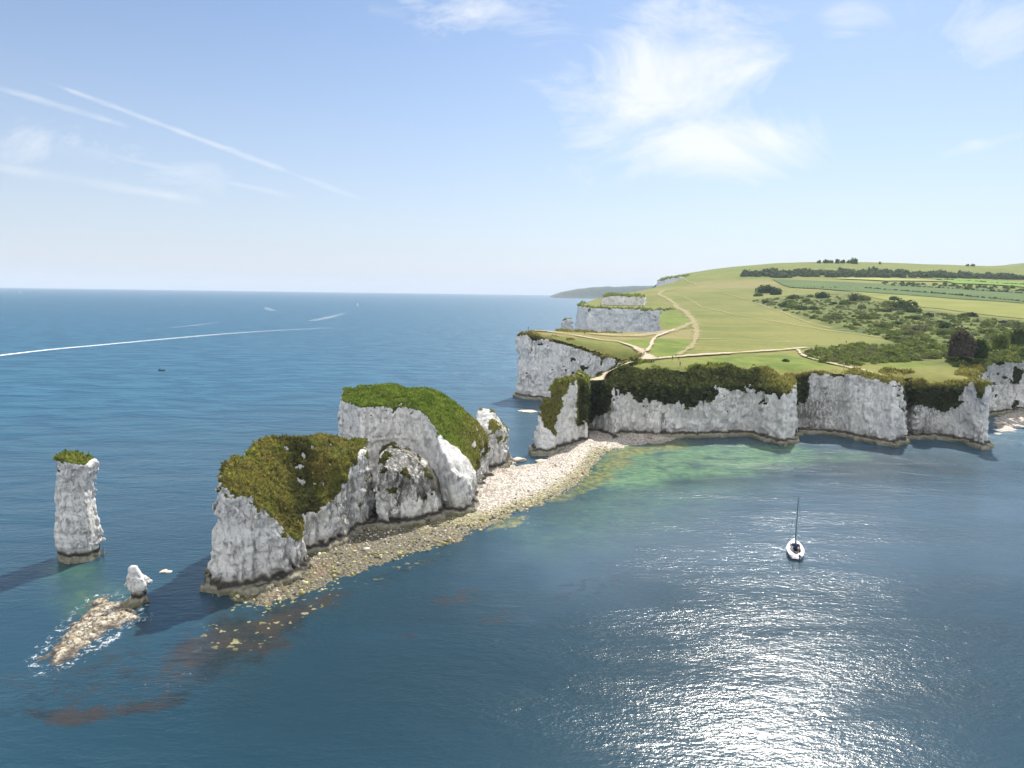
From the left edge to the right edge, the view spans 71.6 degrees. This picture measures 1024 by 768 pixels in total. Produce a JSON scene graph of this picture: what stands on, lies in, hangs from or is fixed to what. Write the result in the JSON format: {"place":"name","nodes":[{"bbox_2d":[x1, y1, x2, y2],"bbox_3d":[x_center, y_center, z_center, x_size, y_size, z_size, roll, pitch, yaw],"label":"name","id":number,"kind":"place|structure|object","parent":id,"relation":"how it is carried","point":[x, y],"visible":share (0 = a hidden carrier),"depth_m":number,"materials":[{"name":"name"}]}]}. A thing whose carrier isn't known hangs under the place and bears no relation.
{"place":"outdoors","nodes":[
{"label":"outdoors","id":0,"kind":"place"},
{"bbox_2d":[231,431,674,607],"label":"beach","id":1,"kind":"structure","parent":0,"point":[526,483],"depth_m":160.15,"materials":[{"name":"beige gravel"}]},
{"bbox_2d":[512,457,525,461],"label":"boulder","id":2,"kind":"object","parent":1,"relation":"on","point":[518,459],"visible":0.69,"depth_m":211.40,"materials":[{"name":"stone"}]},
{"bbox_2d":[535,459,547,462],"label":"boulder","id":3,"kind":"object","parent":1,"relation":"on","point":[541,460],"visible":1,"depth_m":211.26,"materials":[{"name":"stone"}]},
{"bbox_2d":[0,288,1023,767],"bbox_3d":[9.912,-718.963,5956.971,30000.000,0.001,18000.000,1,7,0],"label":"sea","id":4,"kind":"structure","parent":0,"point":[670,604],"depth_m":120.40,"materials":[{"name":"liquid"}]},
{"bbox_2d":[0,340,148,355],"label":"wake","id":5,"kind":"object","parent":4,"relation":"on","point":[63,348],"visible":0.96,"depth_m":573.15,"materials":[{"name":"liquid"}]},
{"bbox_2d":[51,449,105,563],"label":"sea stack","id":6,"kind":"object","parent":4,"relation":"in","point":[78,533],"visible":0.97,"depth_m":128.83,"materials":[{"name":"white stone"}]},
{"bbox_2d":[31,565,152,665],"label":"rock stump","id":7,"kind":"object","parent":4,"relation":"in","point":[99,618],"visible":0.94,"depth_m":106.77,"materials":[{"name":"beige stone"}]},
{"bbox_2d":[159,569,171,572],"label":"boat","id":8,"kind":"object","parent":4,"relation":"in","point":[165,571],"visible":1,"depth_m":125.78,"materials":[{"name":"white plastic"}]},
{"bbox_2d":[199,432,446,596],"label":"sea stack","id":9,"kind":"object","parent":4,"relation":"in","point":[284,506],"visible":0.98,"depth_m":136.60,"materials":[{"name":"white stone"}]},
{"bbox_2d":[336,381,512,516],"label":"sea stack","id":10,"kind":"object","parent":4,"relation":"in","point":[458,447],"visible":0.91,"depth_m":176.30,"materials":[{"name":"white stone"}]},
{"bbox_2d":[522,410,536,412],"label":"boulder","id":11,"kind":"object","parent":4,"relation":"in","point":[530,411],"visible":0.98,"depth_m":298.94,"materials":[{"name":"stone"}]},
{"bbox_2d":[561,317,573,329],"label":"sea stack","id":12,"kind":"object","parent":4,"relation":"in","point":[567,323],"visible":0.23,"depth_m":594.41,"materials":[{"name":"white stone"}]},
{"bbox_2d":[786,496,803,560],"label":"sailing boat","id":13,"kind":"object","parent":4,"relation":"on","point":[794,543],"visible":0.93,"depth_m":138.68,"materials":[{"name":"white plastic"}]},
{"bbox_2d":[0,0,1023,294],"label":"sky","id":14,"kind":"structure","parent":0,"point":[500,147],"materials":[{"name":"blue"}]},
{"bbox_2d":[550,286,654,298],"bbox_3d":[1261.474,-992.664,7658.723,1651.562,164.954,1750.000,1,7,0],"label":"coast","id":15,"kind":"structure","parent":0,"point":[591,293],"depth_m":6918.23,"materials":[{"name":"plant"}]},
{"bbox_2d":[580,357,642,379],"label":"footpath","id":16,"kind":"structure","parent":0,"point":[601,377],"depth_m":253.10,"materials":[{"name":"beige soil"}]},
{"bbox_2d":[575,306,666,332],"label":"cliff","id":17,"kind":"structure","parent":0,"point":[617,320],"depth_m":780.61,"materials":[{"name":"white stone"}]},
{"bbox_2d":[577,301,675,332],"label":"cliff turf","id":18,"kind":"structure","parent":17,"relation":"on","point":[618,307],"depth_m":780.38,"materials":[{"name":"green plant"}]},
{"bbox_2d":[601,296,646,304],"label":"cliff","id":19,"kind":"structure","parent":0,"point":[619,300],"depth_m":835.17,"materials":[{"name":"white stone"}]},
{"bbox_2d":[601,292,645,299],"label":"cliff turf","id":20,"kind":"structure","parent":19,"relation":"on","point":[608,294],"depth_m":841.32,"materials":[{"name":"green plant"}]},
{"bbox_2d":[590,322,693,335],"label":"track","id":21,"kind":"structure","parent":0,"point":[683,326],"depth_m":397.61,"materials":[{"name":"beige soil"}]},
{"bbox_2d":[645,329,674,350],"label":"track","id":22,"kind":"structure","parent":0,"point":[648,348],"depth_m":343.77,"materials":[{"name":"beige soil"}]},
{"bbox_2d":[656,276,683,285],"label":"cliff","id":23,"kind":"structure","parent":0,"point":[666,281],"depth_m":1458.76,"materials":[{"name":"white stone"}]},
{"bbox_2d":[657,274,690,280],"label":"cliff turf","id":24,"kind":"structure","parent":23,"relation":"on","point":[666,277],"depth_m":1456.90,"materials":[{"name":"green plant"}]},
{"bbox_2d":[658,289,698,353],"bbox_3d":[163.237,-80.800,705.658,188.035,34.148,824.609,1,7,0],"label":"track","id":25,"kind":"structure","parent":0,"point":[695,326],"depth_m":516.59,"materials":[{"name":"beige soil"}]},
{"bbox_2d":[513,334,1023,455],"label":"cliff","id":26,"kind":"structure","parent":0,"point":[859,408],"depth_m":251.22,"materials":[{"name":"white stone"}]},
{"bbox_2d":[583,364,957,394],"bbox_3d":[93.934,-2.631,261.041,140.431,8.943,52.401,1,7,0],"label":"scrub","id":27,"kind":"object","parent":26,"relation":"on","point":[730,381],"visible":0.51,"depth_m":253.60,"materials":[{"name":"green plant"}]},
{"bbox_2d":[517,328,1023,436],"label":"cliff turf","id":28,"kind":"structure","parent":26,"relation":"on","point":[775,381],"depth_m":252.67,"materials":[{"name":"green plant"}]},
{"bbox_2d":[981,359,992,364],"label":"bush","id":29,"kind":"object","parent":28,"relation":"on","point":[987,362],"visible":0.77,"depth_m":287.40,"materials":[{"name":"green plant"}]},
{"bbox_2d":[536,262,1023,382],"bbox_3d":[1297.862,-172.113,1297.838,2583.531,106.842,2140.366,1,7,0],"label":"grassland","id":30,"kind":"structure","parent":26,"relation":"on","point":[728,314],"depth_m":523.45,"materials":[{"name":"green plant"}]},
{"bbox_2d":[538,330,653,356],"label":"footpath","id":31,"kind":"structure","parent":30,"relation":"on","point":[640,350],"depth_m":312.37,"materials":[{"name":"beige soil"}]},
{"bbox_2d":[642,347,804,358],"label":"footpath","id":32,"kind":"structure","parent":30,"relation":"on","point":[715,353],"depth_m":304.61,"materials":[{"name":"beige soil"}]},
{"bbox_2d":[755,284,773,292],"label":"bush","id":33,"kind":"object","parent":30,"relation":"on","point":[766,288],"visible":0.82,"depth_m":940.34,"materials":[{"name":"green plant"}]},
{"bbox_2d":[769,287,782,294],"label":"bush","id":34,"kind":"object","parent":30,"relation":"on","point":[776,291],"visible":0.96,"depth_m":912.07,"materials":[{"name":"green plant"}]},
{"bbox_2d":[777,302,790,306],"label":"bush","id":35,"kind":"object","parent":30,"relation":"on","point":[784,304],"visible":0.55,"depth_m":734.30,"materials":[{"name":"green plant"}]},
{"bbox_2d":[786,303,800,307],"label":"bush","id":36,"kind":"object","parent":30,"relation":"on","point":[789,305],"visible":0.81,"depth_m":713.17,"materials":[{"name":"green plant"}]},
{"bbox_2d":[788,294,799,298],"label":"bush","id":37,"kind":"object","parent":30,"relation":"on","point":[793,296],"visible":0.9,"depth_m":849.13,"materials":[{"name":"green plant"}]},
{"bbox_2d":[795,304,806,309],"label":"bush","id":38,"kind":"object","parent":30,"relation":"on","point":[799,307],"visible":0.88,"depth_m":669.46,"materials":[{"name":"green plant"}]},
{"bbox_2d":[809,306,819,309],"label":"bush","id":39,"kind":"object","parent":30,"relation":"on","point":[814,308],"visible":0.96,"depth_m":672.01,"materials":[{"name":"green plant"}]},
{"bbox_2d":[815,291,829,297],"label":"bush","id":40,"kind":"object","parent":30,"relation":"on","point":[823,294],"visible":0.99,"depth_m":844.96,"materials":[{"name":"green plant"}]},
{"bbox_2d":[797,349,871,371],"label":"footpath","id":41,"kind":"structure","parent":30,"relation":"on","point":[799,351],"depth_m":291.03,"materials":[{"name":"beige soil"}]},
{"bbox_2d":[830,311,842,319],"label":"bush","id":42,"kind":"object","parent":30,"relation":"on","point":[838,316],"visible":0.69,"depth_m":573.54,"materials":[{"name":"green plant"}]},
{"bbox_2d":[839,299,851,304],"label":"bush","id":43,"kind":"object","parent":30,"relation":"on","point":[844,302],"visible":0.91,"depth_m":744.16,"materials":[{"name":"green plant"}]},
{"bbox_2d":[850,258,857,263],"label":"tree","id":44,"kind":"object","parent":30,"relation":"on","point":[853,260],"visible":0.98,"depth_m":1422.80,"materials":[{"name":"green plant"}]},
{"bbox_2d":[848,293,863,300],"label":"bush","id":45,"kind":"object","parent":30,"relation":"on","point":[854,297],"visible":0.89,"depth_m":797.43,"materials":[{"name":"green plant"}]},
{"bbox_2d":[857,304,866,308],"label":"bush","id":46,"kind":"object","parent":30,"relation":"on","point":[862,306],"visible":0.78,"depth_m":682.22,"materials":[{"name":"green plant"}]},
{"bbox_2d":[856,312,873,318],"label":"bush","id":47,"kind":"object","parent":30,"relation":"on","point":[864,315],"visible":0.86,"depth_m":575.33,"materials":[{"name":"green plant"}]},
{"bbox_2d":[861,295,870,300],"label":"bush","id":48,"kind":"object","parent":30,"relation":"on","point":[866,298],"visible":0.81,"depth_m":796.16,"materials":[{"name":"green plant"}]},
{"bbox_2d":[740,266,1023,279],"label":"wood","id":49,"kind":"object","parent":30,"relation":"on","point":[872,272],"visible":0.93,"depth_m":1194.06,"materials":[{"name":"green plant"}]},
{"bbox_2d":[877,322,892,327],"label":"bush","id":50,"kind":"object","parent":30,"relation":"on","point":[884,325],"visible":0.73,"depth_m":503.73,"materials":[{"name":"green plant"}]},
{"bbox_2d":[878,300,893,305],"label":"bush","id":51,"kind":"object","parent":30,"relation":"on","point":[886,303],"visible":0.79,"depth_m":706.86,"materials":[{"name":"green plant"}]},
{"bbox_2d":[752,296,1023,365],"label":"scrub","id":52,"kind":"object","parent":30,"relation":"on","point":[845,356],"visible":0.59,"depth_m":357.14,"materials":[{"name":"green plant"}]},
{"bbox_2d":[883,329,896,333],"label":"bush","id":53,"kind":"object","parent":30,"relation":"on","point":[889,331],"visible":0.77,"depth_m":458.43,"materials":[{"name":"green plant"}]},
{"bbox_2d":[885,336,901,339],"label":"bush","id":54,"kind":"object","parent":30,"relation":"on","point":[895,337],"visible":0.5,"depth_m":400.69,"materials":[{"name":"green plant"}]},
{"bbox_2d":[889,296,899,299],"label":"bush","id":55,"kind":"object","parent":30,"relation":"on","point":[892,298],"visible":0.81,"depth_m":790.64,"materials":[{"name":"green plant"}]},
{"bbox_2d":[893,339,903,342],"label":"bush","id":56,"kind":"object","parent":30,"relation":"on","point":[898,341],"visible":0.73,"depth_m":378.87,"materials":[{"name":"green plant"}]},
{"bbox_2d":[889,298,917,308],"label":"bush","id":57,"kind":"object","parent":30,"relation":"on","point":[902,303],"visible":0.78,"depth_m":667.77,"materials":[{"name":"green plant"}]},
{"bbox_2d":[897,332,914,335],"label":"bush","id":58,"kind":"object","parent":30,"relation":"on","point":[907,333],"visible":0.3,"depth_m":435.25,"materials":[{"name":"green plant"}]},
{"bbox_2d":[901,323,912,329],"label":"bush","id":59,"kind":"object","parent":30,"relation":"on","point":[906,326],"visible":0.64,"depth_m":494.19,"materials":[{"name":"green plant"}]},
{"bbox_2d":[904,329,915,333],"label":"bush","id":60,"kind":"object","parent":30,"relation":"on","point":[909,331],"visible":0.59,"depth_m":456.88,"materials":[{"name":"green plant"}]},
{"bbox_2d":[903,306,922,312],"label":"bush","id":61,"kind":"object","parent":30,"relation":"on","point":[912,309],"visible":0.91,"depth_m":630.31,"materials":[{"name":"green plant"}]},
{"bbox_2d":[912,345,925,349],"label":"bush","id":62,"kind":"object","parent":30,"relation":"on","point":[920,347],"visible":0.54,"depth_m":335.41,"materials":[{"name":"green plant"}]},
{"bbox_2d":[910,324,929,330],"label":"bush","id":63,"kind":"object","parent":30,"relation":"on","point":[918,327],"visible":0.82,"depth_m":482.89,"materials":[{"name":"green plant"}]},
{"bbox_2d":[915,340,927,344],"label":"bush","id":64,"kind":"object","parent":30,"relation":"on","point":[924,342],"visible":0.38,"depth_m":365.91,"materials":[{"name":"green plant"}]},
{"bbox_2d":[919,355,935,358],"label":"bush","id":65,"kind":"object","parent":30,"relation":"on","point":[929,357],"visible":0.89,"depth_m":302.16,"materials":[{"name":"green plant"}]},
{"bbox_2d":[922,312,933,316],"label":"bush","id":66,"kind":"object","parent":30,"relation":"on","point":[929,314],"visible":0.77,"depth_m":588.26,"materials":[{"name":"green plant"}]},
{"bbox_2d":[925,343,938,347],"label":"bush","id":67,"kind":"object","parent":30,"relation":"on","point":[932,345],"visible":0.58,"depth_m":346.58,"materials":[{"name":"green plant"}]},
{"bbox_2d":[936,330,945,334],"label":"bush","id":68,"kind":"object","parent":30,"relation":"on","point":[941,332],"visible":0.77,"depth_m":452.95,"materials":[{"name":"green plant"}]},
{"bbox_2d":[864,287,1023,301],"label":"hedge","id":69,"kind":"object","parent":30,"relation":"on","point":[947,293],"visible":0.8,"depth_m":841.98,"materials":[{"name":"green plant"}]},
{"bbox_2d":[938,322,955,328],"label":"bush","id":70,"kind":"object","parent":30,"relation":"on","point":[945,324],"visible":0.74,"depth_m":498.64,"materials":[{"name":"green plant"}]},
{"bbox_2d":[945,330,954,334],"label":"bush","id":71,"kind":"object","parent":30,"relation":"on","point":[950,332],"visible":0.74,"depth_m":456.69,"materials":[{"name":"green plant"}]},
{"bbox_2d":[882,281,1023,290],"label":"hedgerow","id":72,"kind":"object","parent":30,"relation":"on","point":[969,286],"visible":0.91,"depth_m":986.64,"materials":[{"name":"green plant"}]},
{"bbox_2d":[952,362,961,366],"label":"bush","id":73,"kind":"object","parent":30,"relation":"on","point":[956,365],"visible":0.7,"depth_m":279.83,"materials":[{"name":"green plant"}]},
{"bbox_2d":[954,360,969,366],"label":"bush","id":74,"kind":"object","parent":30,"relation":"on","point":[964,362],"visible":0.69,"depth_m":280.96,"materials":[{"name":"green plant"}]},
{"bbox_2d":[946,325,978,358],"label":"tree","id":75,"kind":"object","parent":30,"relation":"on","point":[961,344],"visible":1,"depth_m":288.37,"materials":[{"name":"brown plant"}]},
{"bbox_2d":[966,312,978,316],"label":"bush","id":76,"kind":"object","parent":30,"relation":"on","point":[971,314],"visible":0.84,"depth_m":588.24,"materials":[{"name":"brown plant"}]},
{"bbox_2d":[969,331,979,335],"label":"bush","id":77,"kind":"object","parent":30,"relation":"on","point":[973,333],"visible":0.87,"depth_m":450.46,"materials":[{"name":"green plant"}]},
{"bbox_2d":[970,358,984,363],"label":"bush","id":78,"kind":"object","parent":30,"relation":"on","point":[976,361],"visible":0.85,"depth_m":287.07,"materials":[{"name":"green plant"}]},
{"bbox_2d":[971,337,989,358],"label":"tree","id":79,"kind":"object","parent":30,"relation":"on","point":[982,350],"visible":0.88,"depth_m":289.37,"materials":[{"name":"green plant"}]},
{"bbox_2d":[980,319,996,324],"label":"bush","id":80,"kind":"object","parent":30,"relation":"on","point":[986,321],"visible":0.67,"depth_m":525.21,"materials":[{"name":"green plant"}]},
{"bbox_2d":[990,331,1010,349],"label":"tree","id":81,"kind":"object","parent":30,"relation":"on","point":[1000,341],"visible":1,"depth_m":321.15,"materials":[{"name":"green plant"}]},
{"bbox_2d":[1007,320,1023,326],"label":"bush","id":82,"kind":"object","parent":30,"relation":"on","point":[1014,323],"visible":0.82,"depth_m":506.37,"materials":[{"name":"green plant"}]},
{"bbox_2d":[1008,326,1023,344],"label":"tree","id":83,"kind":"object","parent":30,"relation":"on","point":[1017,337],"visible":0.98,"depth_m":348.24,"materials":[{"name":"green plant"}]},
{"bbox_2d":[840,278,944,280],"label":"field","id":84,"kind":"structure","parent":0,"point":[891,279],"depth_m":1125.14,"materials":[{"name":"green plant"}]},
{"bbox_2d":[773,279,1023,302],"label":"field","id":85,"kind":"structure","parent":0,"point":[858,286],"depth_m":923.81,"materials":[{"name":"green plant"}]},
{"bbox_2d":[891,284,1022,292],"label":"hedge","id":86,"kind":"object","parent":85,"relation":"on","point":[962,288],"visible":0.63,"depth_m":923.85,"materials":[{"name":"green plant"}]},
{"bbox_2d":[850,291,1023,318],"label":"field","id":87,"kind":"structure","parent":0,"point":[1004,309],"depth_m":727.73,"materials":[{"name":"green plant"}]},
{"bbox_2d":[937,278,1023,286],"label":"field","id":88,"kind":"structure","parent":0,"point":[971,281],"depth_m":1103.76,"materials":[{"name":"green plant"}]},
{"bbox_2d":[937,278,1023,283],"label":"hedge","id":89,"kind":"object","parent":88,"relation":"on","point":[984,281],"visible":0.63,"depth_m":1098.50,"materials":[{"name":"green plant"}]},
{"bbox_2d":[993,411,1023,433],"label":"beach","id":90,"kind":"structure","parent":0,"point":[1011,425],"depth_m":289.45,"materials":[{"name":"white stone"}]},
{"bbox_2d":[993,421,1007,424],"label":"boulder","id":91,"kind":"object","parent":90,"relation":"on","point":[999,423],"visible":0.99,"depth_m":284.73,"materials":[{"name":"stone"}]},
{"bbox_2d":[1000,263,1023,266],"bbox_3d":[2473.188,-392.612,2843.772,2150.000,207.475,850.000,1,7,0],"label":"hills","id":92,"kind":"structure","parent":0,"point":[1020,264],"depth_m":2573.60,"materials":[{"name":"green plant"}]}
]}

